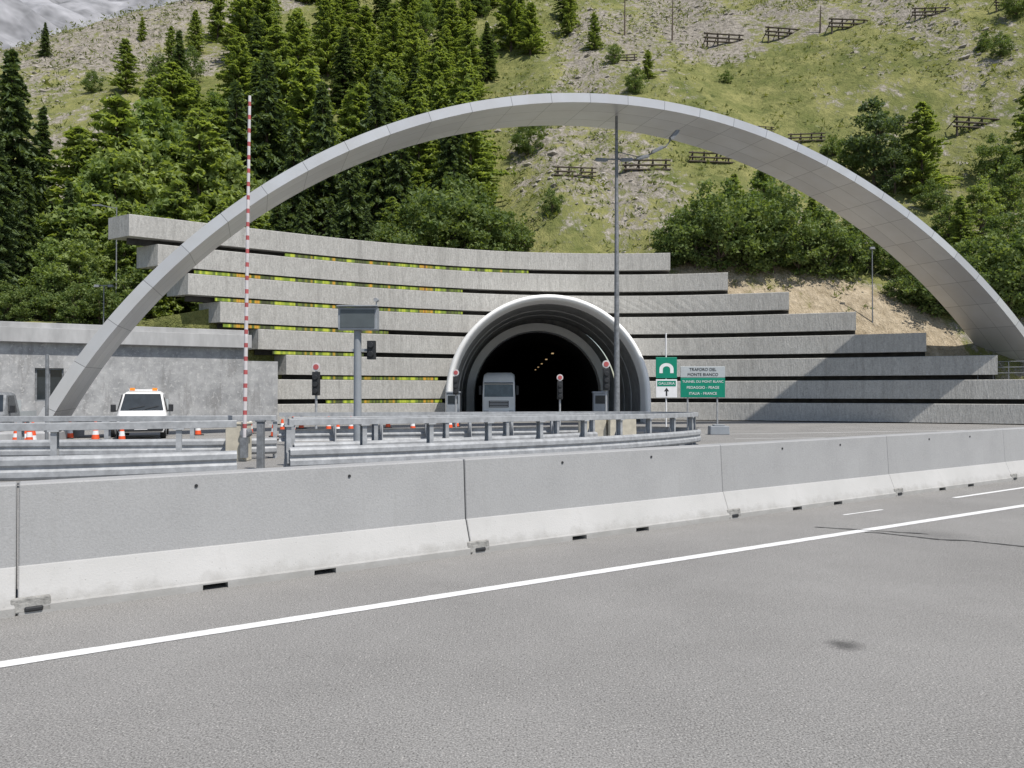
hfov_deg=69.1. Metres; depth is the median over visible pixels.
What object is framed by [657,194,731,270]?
broadleaf tree
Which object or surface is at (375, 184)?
spruce tree
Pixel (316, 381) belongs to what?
traffic signal
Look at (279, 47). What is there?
larch tree
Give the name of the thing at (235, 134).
spruce tree
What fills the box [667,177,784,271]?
broadleaf tree
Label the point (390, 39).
larch tree
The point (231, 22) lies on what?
spruce tree
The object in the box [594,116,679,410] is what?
lighting mast
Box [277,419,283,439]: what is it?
traffic cone
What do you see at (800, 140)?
rockfall fence
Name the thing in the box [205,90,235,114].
deciduous tree
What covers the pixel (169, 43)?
larch tree
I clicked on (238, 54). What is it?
larch tree
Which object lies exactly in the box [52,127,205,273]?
deciduous tree
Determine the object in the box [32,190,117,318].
larch tree
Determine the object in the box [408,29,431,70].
larch tree
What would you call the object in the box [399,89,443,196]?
larch tree
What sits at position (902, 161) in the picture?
broadleaf tree
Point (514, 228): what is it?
broadleaf tree
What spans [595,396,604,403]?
window
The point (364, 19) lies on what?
larch tree
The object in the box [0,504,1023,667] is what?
road line
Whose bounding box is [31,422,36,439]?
traffic cone
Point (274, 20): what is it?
larch tree
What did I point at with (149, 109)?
deciduous tree
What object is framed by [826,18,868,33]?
rockfall fence
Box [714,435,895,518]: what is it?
jersey barrier
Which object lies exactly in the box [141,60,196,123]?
tree
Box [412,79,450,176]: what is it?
larch tree
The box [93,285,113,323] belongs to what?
street lamp
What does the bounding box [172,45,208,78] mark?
broadleaf tree
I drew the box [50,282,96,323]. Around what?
broadleaf tree
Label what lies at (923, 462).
jersey barrier
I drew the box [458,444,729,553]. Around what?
jersey barrier
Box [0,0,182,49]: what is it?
mountain
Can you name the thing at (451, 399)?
window
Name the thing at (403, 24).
larch tree
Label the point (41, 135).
spruce tree
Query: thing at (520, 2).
spruce tree
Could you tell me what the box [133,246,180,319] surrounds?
larch tree
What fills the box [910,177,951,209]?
broadleaf tree
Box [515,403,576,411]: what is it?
road
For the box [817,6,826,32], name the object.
dead tree
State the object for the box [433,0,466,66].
larch tree
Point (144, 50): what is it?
scrub
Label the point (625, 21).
dead tree
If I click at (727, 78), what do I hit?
broadleaf tree
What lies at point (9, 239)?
spruce tree
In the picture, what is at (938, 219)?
broadleaf tree
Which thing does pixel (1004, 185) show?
broadleaf tree
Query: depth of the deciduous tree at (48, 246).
46.60 m
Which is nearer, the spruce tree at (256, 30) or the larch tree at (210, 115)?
the larch tree at (210, 115)
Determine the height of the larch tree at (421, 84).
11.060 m
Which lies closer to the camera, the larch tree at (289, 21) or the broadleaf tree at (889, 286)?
the broadleaf tree at (889, 286)
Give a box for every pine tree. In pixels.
[842,96,907,185]
[870,137,917,195]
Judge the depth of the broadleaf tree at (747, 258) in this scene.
53.27 m
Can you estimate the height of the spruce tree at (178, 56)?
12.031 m
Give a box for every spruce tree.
[0,47,58,275]
[0,129,35,318]
[4,167,43,316]
[30,105,63,239]
[31,22,53,56]
[53,179,88,317]
[168,30,191,79]
[220,79,262,191]
[224,8,239,47]
[243,50,305,212]
[243,64,261,123]
[246,15,264,64]
[261,126,322,234]
[264,203,286,231]
[294,201,309,234]
[302,80,366,236]
[311,1,336,51]
[322,196,338,237]
[326,164,374,239]
[327,41,351,104]
[328,26,360,112]
[343,65,398,229]
[352,0,360,23]
[359,205,376,241]
[371,0,383,22]
[377,0,391,21]
[380,147,416,224]
[382,90,395,161]
[397,56,427,112]
[428,104,474,218]
[430,0,456,42]
[435,0,451,37]
[465,0,492,15]
[474,22,501,81]
[496,0,527,36]
[552,0,576,20]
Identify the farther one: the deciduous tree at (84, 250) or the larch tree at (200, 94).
the larch tree at (200, 94)
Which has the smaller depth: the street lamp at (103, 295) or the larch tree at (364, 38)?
the street lamp at (103, 295)
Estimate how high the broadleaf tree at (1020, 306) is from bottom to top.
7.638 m
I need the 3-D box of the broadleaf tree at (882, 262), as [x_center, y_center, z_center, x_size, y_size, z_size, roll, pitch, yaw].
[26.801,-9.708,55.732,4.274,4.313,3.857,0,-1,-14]
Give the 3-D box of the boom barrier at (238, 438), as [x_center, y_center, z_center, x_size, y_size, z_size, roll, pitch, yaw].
[-6.746,-2.592,18.483,0.644,9.000,0.585,0,-1,0]
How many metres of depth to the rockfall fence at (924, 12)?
98.15 m
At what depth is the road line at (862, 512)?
10.22 m
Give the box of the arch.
[0,93,1023,439]
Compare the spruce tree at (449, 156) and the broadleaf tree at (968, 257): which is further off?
the spruce tree at (449, 156)
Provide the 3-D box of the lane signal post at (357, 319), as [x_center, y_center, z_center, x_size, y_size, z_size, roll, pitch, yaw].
[-4.531,-0.280,21.961,1.200,4.559,0.583,0,-1,0]
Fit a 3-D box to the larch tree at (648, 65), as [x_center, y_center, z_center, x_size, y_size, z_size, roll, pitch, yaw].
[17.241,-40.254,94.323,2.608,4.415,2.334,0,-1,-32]
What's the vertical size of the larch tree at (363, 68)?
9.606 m
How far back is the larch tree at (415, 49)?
99.09 m
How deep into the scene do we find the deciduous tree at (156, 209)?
49.35 m
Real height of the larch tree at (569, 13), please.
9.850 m
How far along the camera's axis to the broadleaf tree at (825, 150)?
76.22 m
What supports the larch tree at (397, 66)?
on the hill
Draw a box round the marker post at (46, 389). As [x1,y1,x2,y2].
[45,354,48,439]
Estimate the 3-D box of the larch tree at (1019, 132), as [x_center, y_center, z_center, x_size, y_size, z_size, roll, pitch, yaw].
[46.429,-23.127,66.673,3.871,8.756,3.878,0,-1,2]
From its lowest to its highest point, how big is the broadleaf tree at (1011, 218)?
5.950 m
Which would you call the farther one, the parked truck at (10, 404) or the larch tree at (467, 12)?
the larch tree at (467, 12)
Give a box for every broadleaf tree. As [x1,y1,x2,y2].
[0,279,25,321]
[0,287,47,321]
[11,270,81,320]
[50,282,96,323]
[58,271,123,324]
[79,69,107,92]
[90,264,169,320]
[141,53,169,81]
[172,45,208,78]
[350,221,405,243]
[359,202,447,246]
[385,186,459,247]
[398,171,503,249]
[427,209,505,250]
[435,183,527,251]
[485,211,534,251]
[509,126,548,155]
[516,223,535,250]
[536,186,564,215]
[604,43,625,63]
[623,64,648,93]
[648,211,703,267]
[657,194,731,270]
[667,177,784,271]
[711,187,793,274]
[717,69,733,83]
[722,179,825,273]
[771,208,836,274]
[788,202,862,278]
[819,134,843,156]
[820,219,889,277]
[828,132,871,178]
[828,217,857,232]
[847,236,891,273]
[869,249,909,278]
[880,265,929,307]
[891,138,929,177]
[896,267,973,317]
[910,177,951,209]
[914,239,1005,319]
[927,199,973,240]
[963,239,1023,304]
[965,133,1023,176]
[971,30,994,51]
[976,155,1023,210]
[976,227,1023,315]
[982,220,1023,318]
[986,31,1015,57]
[991,198,1023,248]
[998,0,1023,18]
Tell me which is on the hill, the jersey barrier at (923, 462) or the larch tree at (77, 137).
the larch tree at (77, 137)
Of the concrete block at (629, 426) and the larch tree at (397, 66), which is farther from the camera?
the larch tree at (397, 66)
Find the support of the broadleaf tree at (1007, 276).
on the hill
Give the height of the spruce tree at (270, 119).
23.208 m
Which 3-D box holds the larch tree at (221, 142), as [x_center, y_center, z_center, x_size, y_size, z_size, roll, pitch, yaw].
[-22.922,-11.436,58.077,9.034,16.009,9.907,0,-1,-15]
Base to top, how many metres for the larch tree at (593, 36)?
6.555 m
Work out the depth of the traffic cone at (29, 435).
19.82 m
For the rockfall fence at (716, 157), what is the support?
on the hill
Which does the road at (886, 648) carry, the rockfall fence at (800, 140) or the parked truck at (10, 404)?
the parked truck at (10, 404)
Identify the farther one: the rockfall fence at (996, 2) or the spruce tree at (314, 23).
the spruce tree at (314, 23)
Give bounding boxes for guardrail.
[0,415,278,457]
[0,420,236,480]
[279,411,700,466]
[287,413,597,446]
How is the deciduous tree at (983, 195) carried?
on the hill
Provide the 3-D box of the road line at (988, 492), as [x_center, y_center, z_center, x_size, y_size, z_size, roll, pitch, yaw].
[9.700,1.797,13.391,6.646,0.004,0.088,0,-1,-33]
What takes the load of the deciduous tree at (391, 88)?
on the hill
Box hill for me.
[0,0,1023,423]
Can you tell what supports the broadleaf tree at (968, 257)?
on the hill
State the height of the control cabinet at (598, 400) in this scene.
2.000 m
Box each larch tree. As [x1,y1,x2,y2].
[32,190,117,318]
[35,125,100,295]
[37,91,150,244]
[106,37,143,93]
[124,177,201,316]
[130,139,188,211]
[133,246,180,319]
[136,17,149,40]
[136,77,170,123]
[152,107,239,221]
[163,26,175,61]
[165,74,202,123]
[176,218,207,310]
[182,9,211,53]
[182,200,228,306]
[184,80,205,104]
[195,136,236,202]
[199,102,221,126]
[204,0,232,42]
[207,45,252,105]
[208,113,219,137]
[209,105,228,139]
[210,31,259,107]
[213,0,263,61]
[242,0,284,47]
[245,216,270,229]
[252,25,296,98]
[255,57,314,208]
[263,8,280,36]
[269,57,364,210]
[272,0,283,13]
[284,11,311,56]
[285,7,326,66]
[294,0,314,3]
[307,0,350,76]
[313,0,320,14]
[316,0,357,39]
[332,2,350,38]
[334,81,390,210]
[335,93,351,138]
[347,29,382,95]
[348,4,383,64]
[348,47,375,94]
[372,0,408,66]
[373,7,406,78]
[374,12,384,53]
[376,196,408,239]
[381,52,403,99]
[389,58,411,117]
[391,100,412,161]
[396,30,429,97]
[397,0,427,27]
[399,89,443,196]
[403,9,421,44]
[406,74,433,116]
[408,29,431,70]
[409,171,429,201]
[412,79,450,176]
[416,40,457,109]
[428,0,443,21]
[429,91,504,199]
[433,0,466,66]
[435,94,515,205]
[438,25,456,80]
[438,76,501,165]
[445,56,501,152]
[453,25,492,99]
[457,0,479,43]
[459,160,476,216]
[482,151,500,196]
[486,0,501,9]
[490,0,526,51]
[510,1,548,54]
[554,0,581,35]
[581,12,604,50]
[640,50,658,78]
[723,173,744,209]
[770,194,811,264]
[804,196,823,246]
[887,101,963,195]
[943,194,983,254]
[1009,88,1023,160]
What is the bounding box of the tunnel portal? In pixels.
[445,294,650,422]
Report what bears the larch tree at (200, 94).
on the hill
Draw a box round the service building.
[0,321,277,430]
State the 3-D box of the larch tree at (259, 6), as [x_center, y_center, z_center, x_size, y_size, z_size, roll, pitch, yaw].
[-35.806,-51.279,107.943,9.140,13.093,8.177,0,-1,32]
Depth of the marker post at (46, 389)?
19.97 m
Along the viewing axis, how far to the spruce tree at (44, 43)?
102.91 m
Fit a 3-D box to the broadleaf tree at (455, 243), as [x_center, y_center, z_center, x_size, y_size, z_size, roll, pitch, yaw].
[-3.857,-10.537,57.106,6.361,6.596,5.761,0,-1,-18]
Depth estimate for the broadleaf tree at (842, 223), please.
58.40 m
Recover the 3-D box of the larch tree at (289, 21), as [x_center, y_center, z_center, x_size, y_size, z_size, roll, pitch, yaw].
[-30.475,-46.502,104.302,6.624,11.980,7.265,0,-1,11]
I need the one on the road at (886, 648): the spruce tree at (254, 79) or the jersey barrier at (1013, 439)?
the jersey barrier at (1013, 439)
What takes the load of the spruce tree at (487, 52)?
on the hill
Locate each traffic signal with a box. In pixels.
[312,363,319,428]
[453,369,458,427]
[557,374,562,426]
[602,360,609,410]
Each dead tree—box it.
[620,0,626,35]
[668,0,675,40]
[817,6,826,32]
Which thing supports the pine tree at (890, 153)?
on the hill
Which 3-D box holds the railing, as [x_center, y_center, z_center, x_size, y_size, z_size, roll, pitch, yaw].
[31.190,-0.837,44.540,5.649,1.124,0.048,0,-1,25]
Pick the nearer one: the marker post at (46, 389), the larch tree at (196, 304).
the marker post at (46, 389)
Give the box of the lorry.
[479,373,518,411]
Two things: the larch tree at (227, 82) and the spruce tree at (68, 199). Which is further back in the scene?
the larch tree at (227, 82)
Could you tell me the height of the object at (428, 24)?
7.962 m
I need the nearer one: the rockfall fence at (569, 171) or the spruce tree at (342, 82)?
the rockfall fence at (569, 171)
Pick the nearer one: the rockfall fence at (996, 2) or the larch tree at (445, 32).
the rockfall fence at (996, 2)
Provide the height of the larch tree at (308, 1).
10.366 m
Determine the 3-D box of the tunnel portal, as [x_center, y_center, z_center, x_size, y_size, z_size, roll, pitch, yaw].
[2.300,0.635,88.613,13.100,12.000,83.070,0,-1,0]
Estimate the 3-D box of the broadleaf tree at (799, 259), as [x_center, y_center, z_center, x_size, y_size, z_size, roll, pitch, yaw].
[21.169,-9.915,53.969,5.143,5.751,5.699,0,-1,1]
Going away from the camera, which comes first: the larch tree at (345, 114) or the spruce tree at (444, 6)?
the larch tree at (345, 114)
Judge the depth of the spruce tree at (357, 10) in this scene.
138.64 m
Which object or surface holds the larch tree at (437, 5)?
on the hill
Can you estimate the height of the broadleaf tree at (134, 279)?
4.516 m
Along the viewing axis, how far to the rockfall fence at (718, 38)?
110.12 m
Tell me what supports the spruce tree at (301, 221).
on the hill
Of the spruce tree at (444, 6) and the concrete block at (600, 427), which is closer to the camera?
the concrete block at (600, 427)
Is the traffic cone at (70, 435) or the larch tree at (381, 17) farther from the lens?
the larch tree at (381, 17)
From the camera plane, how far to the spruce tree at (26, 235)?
47.91 m
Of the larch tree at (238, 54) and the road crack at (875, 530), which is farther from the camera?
the larch tree at (238, 54)
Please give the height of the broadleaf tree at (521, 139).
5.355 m
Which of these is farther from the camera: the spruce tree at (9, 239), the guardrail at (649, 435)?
the spruce tree at (9, 239)
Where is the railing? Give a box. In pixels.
[977,361,1023,379]
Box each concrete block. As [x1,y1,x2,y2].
[578,420,606,435]
[606,419,635,435]
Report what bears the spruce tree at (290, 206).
on the hill
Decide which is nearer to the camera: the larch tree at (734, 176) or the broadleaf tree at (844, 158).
the larch tree at (734, 176)
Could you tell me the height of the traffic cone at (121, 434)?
0.814 m
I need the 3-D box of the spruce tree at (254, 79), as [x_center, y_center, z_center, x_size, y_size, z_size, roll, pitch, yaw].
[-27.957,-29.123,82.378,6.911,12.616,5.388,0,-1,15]
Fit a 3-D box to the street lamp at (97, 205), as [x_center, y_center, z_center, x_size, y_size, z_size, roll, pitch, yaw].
[-25.248,-6.588,46.076,1.520,9.100,0.200,0,-1,0]
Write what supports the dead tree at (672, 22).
on the hill
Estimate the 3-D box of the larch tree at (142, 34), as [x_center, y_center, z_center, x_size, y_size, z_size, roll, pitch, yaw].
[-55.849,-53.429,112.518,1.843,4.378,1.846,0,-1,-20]
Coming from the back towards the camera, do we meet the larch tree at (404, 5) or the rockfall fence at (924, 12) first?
the larch tree at (404, 5)
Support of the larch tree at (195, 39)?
on the hill
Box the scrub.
[0,0,1023,311]
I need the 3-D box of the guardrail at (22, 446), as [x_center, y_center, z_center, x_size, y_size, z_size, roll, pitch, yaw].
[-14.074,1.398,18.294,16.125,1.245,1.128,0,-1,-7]
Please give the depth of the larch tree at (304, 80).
71.30 m
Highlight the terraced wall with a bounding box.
[108,214,1023,423]
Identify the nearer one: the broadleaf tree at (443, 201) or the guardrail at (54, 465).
the guardrail at (54, 465)
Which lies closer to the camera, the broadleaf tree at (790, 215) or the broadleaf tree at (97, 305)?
the broadleaf tree at (97, 305)
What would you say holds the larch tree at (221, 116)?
on the hill
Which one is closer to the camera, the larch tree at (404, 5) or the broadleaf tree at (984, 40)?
the broadleaf tree at (984, 40)
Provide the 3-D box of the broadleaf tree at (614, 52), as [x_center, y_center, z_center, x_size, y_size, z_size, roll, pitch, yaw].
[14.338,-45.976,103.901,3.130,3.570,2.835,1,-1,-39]
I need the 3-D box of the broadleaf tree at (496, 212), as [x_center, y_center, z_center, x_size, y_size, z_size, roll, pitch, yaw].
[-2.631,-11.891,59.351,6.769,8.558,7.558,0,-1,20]
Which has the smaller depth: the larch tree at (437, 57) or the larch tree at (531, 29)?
the larch tree at (437, 57)
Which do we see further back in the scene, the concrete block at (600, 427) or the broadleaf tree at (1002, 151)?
the broadleaf tree at (1002, 151)
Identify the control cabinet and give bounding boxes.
[446,391,460,423]
[592,391,607,410]
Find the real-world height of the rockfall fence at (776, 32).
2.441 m
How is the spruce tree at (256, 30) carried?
on the hill
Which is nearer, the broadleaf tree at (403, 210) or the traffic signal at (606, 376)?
the traffic signal at (606, 376)
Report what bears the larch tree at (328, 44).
on the hill
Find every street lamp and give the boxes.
[92,204,116,292]
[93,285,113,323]
[869,247,874,322]
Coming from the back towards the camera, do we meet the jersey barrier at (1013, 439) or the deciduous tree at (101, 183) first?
the deciduous tree at (101, 183)
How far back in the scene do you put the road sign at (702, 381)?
39.98 m
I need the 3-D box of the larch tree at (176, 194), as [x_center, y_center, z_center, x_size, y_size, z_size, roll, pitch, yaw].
[-22.733,-8.590,50.081,7.358,10.828,6.583,0,-1,21]
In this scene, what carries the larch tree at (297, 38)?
on the hill
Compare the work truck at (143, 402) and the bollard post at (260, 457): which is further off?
the work truck at (143, 402)
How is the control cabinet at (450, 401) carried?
on the road at (886, 648)
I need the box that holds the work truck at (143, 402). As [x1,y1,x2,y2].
[111,388,172,438]
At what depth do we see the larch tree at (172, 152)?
56.46 m
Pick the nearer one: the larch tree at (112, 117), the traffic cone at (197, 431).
the traffic cone at (197, 431)
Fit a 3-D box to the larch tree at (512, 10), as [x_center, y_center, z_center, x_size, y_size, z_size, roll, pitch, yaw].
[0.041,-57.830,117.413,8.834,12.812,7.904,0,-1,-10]
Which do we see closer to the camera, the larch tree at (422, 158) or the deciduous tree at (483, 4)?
the larch tree at (422, 158)
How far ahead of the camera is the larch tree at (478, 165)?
68.53 m
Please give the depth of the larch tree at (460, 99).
71.56 m
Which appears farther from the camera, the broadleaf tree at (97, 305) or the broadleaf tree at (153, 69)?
the broadleaf tree at (153, 69)
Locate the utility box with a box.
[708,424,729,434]
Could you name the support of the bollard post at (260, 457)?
on the road at (886, 648)
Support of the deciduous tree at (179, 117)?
on the hill
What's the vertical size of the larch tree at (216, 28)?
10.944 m
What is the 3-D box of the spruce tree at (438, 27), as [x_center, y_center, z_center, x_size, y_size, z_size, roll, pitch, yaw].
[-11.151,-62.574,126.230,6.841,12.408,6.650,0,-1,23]
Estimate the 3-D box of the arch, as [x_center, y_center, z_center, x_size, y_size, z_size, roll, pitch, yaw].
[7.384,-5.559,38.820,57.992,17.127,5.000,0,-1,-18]
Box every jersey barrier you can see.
[0,482,16,618]
[11,458,470,615]
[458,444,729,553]
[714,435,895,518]
[882,429,1011,496]
[995,427,1023,480]
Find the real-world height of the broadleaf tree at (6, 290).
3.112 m
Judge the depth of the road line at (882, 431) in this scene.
36.86 m
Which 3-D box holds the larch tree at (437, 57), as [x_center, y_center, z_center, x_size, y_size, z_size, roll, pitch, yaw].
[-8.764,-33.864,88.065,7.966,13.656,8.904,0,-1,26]
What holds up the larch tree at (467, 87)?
on the hill
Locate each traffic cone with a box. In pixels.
[12,431,16,439]
[26,431,32,439]
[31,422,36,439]
[67,430,77,438]
[91,430,99,438]
[118,429,124,438]
[195,428,203,434]
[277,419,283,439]
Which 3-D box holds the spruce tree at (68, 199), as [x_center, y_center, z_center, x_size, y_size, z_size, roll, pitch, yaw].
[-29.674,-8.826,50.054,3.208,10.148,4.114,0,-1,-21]
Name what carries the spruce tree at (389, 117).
on the hill
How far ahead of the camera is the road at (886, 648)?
4.62 m
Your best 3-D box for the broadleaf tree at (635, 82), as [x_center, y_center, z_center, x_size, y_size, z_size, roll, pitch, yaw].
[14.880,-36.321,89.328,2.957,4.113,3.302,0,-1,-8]
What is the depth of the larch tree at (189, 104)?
76.34 m
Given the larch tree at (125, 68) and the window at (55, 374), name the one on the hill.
the larch tree at (125, 68)
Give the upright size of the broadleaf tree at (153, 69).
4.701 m
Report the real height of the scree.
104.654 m
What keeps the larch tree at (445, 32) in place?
on the hill
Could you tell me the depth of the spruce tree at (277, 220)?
53.93 m
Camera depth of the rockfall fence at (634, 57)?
106.40 m
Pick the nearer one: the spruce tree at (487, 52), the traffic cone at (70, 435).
the traffic cone at (70, 435)
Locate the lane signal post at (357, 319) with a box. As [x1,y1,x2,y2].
[336,298,378,440]
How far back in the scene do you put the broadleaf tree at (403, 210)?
56.38 m
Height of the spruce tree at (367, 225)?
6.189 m
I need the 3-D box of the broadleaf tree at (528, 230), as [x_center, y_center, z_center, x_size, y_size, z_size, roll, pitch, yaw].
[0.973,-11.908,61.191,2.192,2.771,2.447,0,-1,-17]
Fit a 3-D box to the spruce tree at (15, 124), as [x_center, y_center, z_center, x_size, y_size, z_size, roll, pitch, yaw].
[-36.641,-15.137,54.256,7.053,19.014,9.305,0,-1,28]
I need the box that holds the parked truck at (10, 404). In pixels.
[0,392,36,431]
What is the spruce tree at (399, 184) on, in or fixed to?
on the hill
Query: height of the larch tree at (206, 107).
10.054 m
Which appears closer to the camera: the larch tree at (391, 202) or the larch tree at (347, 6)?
the larch tree at (391, 202)
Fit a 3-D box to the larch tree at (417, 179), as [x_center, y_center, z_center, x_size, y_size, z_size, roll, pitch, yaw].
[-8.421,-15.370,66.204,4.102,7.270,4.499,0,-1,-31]
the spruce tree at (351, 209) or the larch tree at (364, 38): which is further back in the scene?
the larch tree at (364, 38)
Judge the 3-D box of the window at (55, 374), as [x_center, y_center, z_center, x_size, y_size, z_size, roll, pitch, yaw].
[-23.077,0.037,37.087,1.220,1.650,0.135,0,-1,-29]
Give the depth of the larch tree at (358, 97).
74.51 m
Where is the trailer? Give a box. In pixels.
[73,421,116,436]
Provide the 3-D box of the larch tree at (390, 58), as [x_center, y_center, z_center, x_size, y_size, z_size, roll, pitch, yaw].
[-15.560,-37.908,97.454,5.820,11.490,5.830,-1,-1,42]
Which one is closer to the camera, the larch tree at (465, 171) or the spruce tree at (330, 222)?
the spruce tree at (330, 222)
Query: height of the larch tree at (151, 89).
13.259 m
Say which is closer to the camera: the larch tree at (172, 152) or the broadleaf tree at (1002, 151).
the larch tree at (172, 152)
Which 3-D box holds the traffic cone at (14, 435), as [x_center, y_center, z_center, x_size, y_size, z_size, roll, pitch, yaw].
[-18.000,1.760,26.982,0.380,0.740,0.380,0,-1,0]
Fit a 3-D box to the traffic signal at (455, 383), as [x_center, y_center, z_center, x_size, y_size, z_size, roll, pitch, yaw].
[-3.022,0.803,39.921,0.349,3.182,0.353,0,-1,0]
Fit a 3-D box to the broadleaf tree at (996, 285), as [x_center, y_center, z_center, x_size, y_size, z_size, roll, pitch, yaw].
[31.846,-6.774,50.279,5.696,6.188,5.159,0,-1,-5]
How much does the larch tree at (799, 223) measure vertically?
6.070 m
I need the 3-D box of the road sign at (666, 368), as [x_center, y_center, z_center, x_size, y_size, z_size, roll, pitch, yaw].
[8.311,-0.180,40.045,1.140,5.150,0.158,0,-1,0]
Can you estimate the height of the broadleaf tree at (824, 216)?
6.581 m
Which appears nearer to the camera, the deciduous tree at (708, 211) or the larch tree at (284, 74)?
the deciduous tree at (708, 211)
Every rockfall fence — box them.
[554,165,595,178]
[620,54,636,60]
[621,159,670,172]
[689,151,732,164]
[703,32,743,46]
[758,126,774,131]
[763,26,799,42]
[788,132,824,143]
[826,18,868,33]
[910,6,949,21]
[946,115,999,135]
[989,0,1015,11]
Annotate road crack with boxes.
[826,527,924,533]
[872,532,1023,546]
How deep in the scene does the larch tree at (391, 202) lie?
55.88 m
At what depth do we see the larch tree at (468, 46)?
98.30 m
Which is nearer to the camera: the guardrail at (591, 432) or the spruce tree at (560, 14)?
the guardrail at (591, 432)
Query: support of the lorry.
on the road at (886, 648)
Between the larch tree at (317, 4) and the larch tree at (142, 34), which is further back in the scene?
the larch tree at (317, 4)
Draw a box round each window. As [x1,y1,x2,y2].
[35,368,63,400]
[448,396,457,403]
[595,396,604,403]
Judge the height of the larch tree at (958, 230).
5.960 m
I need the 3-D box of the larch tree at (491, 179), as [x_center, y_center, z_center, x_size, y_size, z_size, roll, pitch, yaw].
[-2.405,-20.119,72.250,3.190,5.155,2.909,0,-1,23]
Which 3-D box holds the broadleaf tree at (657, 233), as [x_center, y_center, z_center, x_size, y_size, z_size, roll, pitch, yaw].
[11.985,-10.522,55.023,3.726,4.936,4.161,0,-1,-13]
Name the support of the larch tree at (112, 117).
on the hill
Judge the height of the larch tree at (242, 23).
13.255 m
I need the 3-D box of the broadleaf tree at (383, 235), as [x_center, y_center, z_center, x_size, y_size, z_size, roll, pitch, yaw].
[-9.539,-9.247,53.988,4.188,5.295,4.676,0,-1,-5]
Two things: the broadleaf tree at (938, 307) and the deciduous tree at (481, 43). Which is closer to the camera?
the broadleaf tree at (938, 307)
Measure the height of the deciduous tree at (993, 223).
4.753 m
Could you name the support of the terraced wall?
on the hill
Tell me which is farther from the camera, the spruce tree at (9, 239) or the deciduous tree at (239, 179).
the deciduous tree at (239, 179)
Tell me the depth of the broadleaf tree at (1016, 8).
90.53 m
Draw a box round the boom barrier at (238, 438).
[225,95,252,460]
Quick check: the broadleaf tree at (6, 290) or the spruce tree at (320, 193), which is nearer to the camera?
the broadleaf tree at (6, 290)
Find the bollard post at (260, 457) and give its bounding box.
[255,420,265,467]
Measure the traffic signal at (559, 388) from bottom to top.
2.819 m
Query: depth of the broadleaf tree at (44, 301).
45.43 m
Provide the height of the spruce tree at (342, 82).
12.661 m
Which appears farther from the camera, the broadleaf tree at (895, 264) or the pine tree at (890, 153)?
the pine tree at (890, 153)
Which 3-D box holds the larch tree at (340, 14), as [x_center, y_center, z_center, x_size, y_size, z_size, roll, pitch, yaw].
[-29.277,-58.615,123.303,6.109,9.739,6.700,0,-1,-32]
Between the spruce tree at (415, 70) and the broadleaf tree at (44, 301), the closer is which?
the broadleaf tree at (44, 301)
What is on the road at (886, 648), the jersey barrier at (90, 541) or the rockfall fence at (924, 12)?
the jersey barrier at (90, 541)
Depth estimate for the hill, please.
86.93 m
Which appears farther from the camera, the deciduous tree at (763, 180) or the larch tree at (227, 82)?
the larch tree at (227, 82)
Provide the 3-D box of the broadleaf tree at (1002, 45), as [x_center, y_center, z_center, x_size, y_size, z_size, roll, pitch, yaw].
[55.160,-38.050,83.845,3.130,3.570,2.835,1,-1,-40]
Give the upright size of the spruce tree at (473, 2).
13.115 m
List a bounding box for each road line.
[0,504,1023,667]
[762,430,951,433]
[843,509,881,514]
[952,487,1023,497]
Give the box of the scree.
[0,0,1020,281]
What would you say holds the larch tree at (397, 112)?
on the hill
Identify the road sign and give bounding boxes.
[656,333,676,426]
[680,366,724,424]
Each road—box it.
[0,420,1023,767]
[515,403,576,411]
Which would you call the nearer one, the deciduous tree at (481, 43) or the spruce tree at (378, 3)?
the deciduous tree at (481, 43)
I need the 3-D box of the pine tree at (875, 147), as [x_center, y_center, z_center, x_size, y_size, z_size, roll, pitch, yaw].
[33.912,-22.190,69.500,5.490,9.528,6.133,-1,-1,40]
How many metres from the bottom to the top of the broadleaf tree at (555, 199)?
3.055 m
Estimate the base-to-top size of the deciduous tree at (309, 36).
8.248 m
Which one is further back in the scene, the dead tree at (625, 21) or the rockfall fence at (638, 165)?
the dead tree at (625, 21)
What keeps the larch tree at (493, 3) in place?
on the hill
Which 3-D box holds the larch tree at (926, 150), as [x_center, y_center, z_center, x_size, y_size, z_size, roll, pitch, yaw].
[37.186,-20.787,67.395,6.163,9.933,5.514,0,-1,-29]
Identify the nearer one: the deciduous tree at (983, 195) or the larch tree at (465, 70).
the deciduous tree at (983, 195)
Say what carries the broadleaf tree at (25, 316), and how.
on the hill
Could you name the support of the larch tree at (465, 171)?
on the hill
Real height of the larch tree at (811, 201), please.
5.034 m
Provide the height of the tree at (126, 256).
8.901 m
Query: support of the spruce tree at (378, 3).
on the hill
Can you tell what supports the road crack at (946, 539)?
on the road at (886, 648)
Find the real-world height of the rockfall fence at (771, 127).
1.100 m
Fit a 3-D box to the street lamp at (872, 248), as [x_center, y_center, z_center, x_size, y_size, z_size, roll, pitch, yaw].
[24.278,-6.539,50.076,0.350,5.394,0.200,0,-1,0]
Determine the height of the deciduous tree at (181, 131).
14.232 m
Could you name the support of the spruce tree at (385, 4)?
on the hill
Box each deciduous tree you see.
[16,236,81,317]
[32,158,136,310]
[42,227,113,320]
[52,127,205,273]
[72,96,193,206]
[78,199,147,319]
[100,197,189,313]
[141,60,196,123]
[167,106,186,124]
[169,121,213,146]
[192,148,273,229]
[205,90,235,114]
[271,0,282,24]
[284,17,316,54]
[383,71,406,111]
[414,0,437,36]
[474,0,491,16]
[478,33,499,63]
[701,193,723,248]
[741,170,785,239]
[962,175,1007,234]
[972,215,1012,262]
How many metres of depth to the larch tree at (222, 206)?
49.87 m

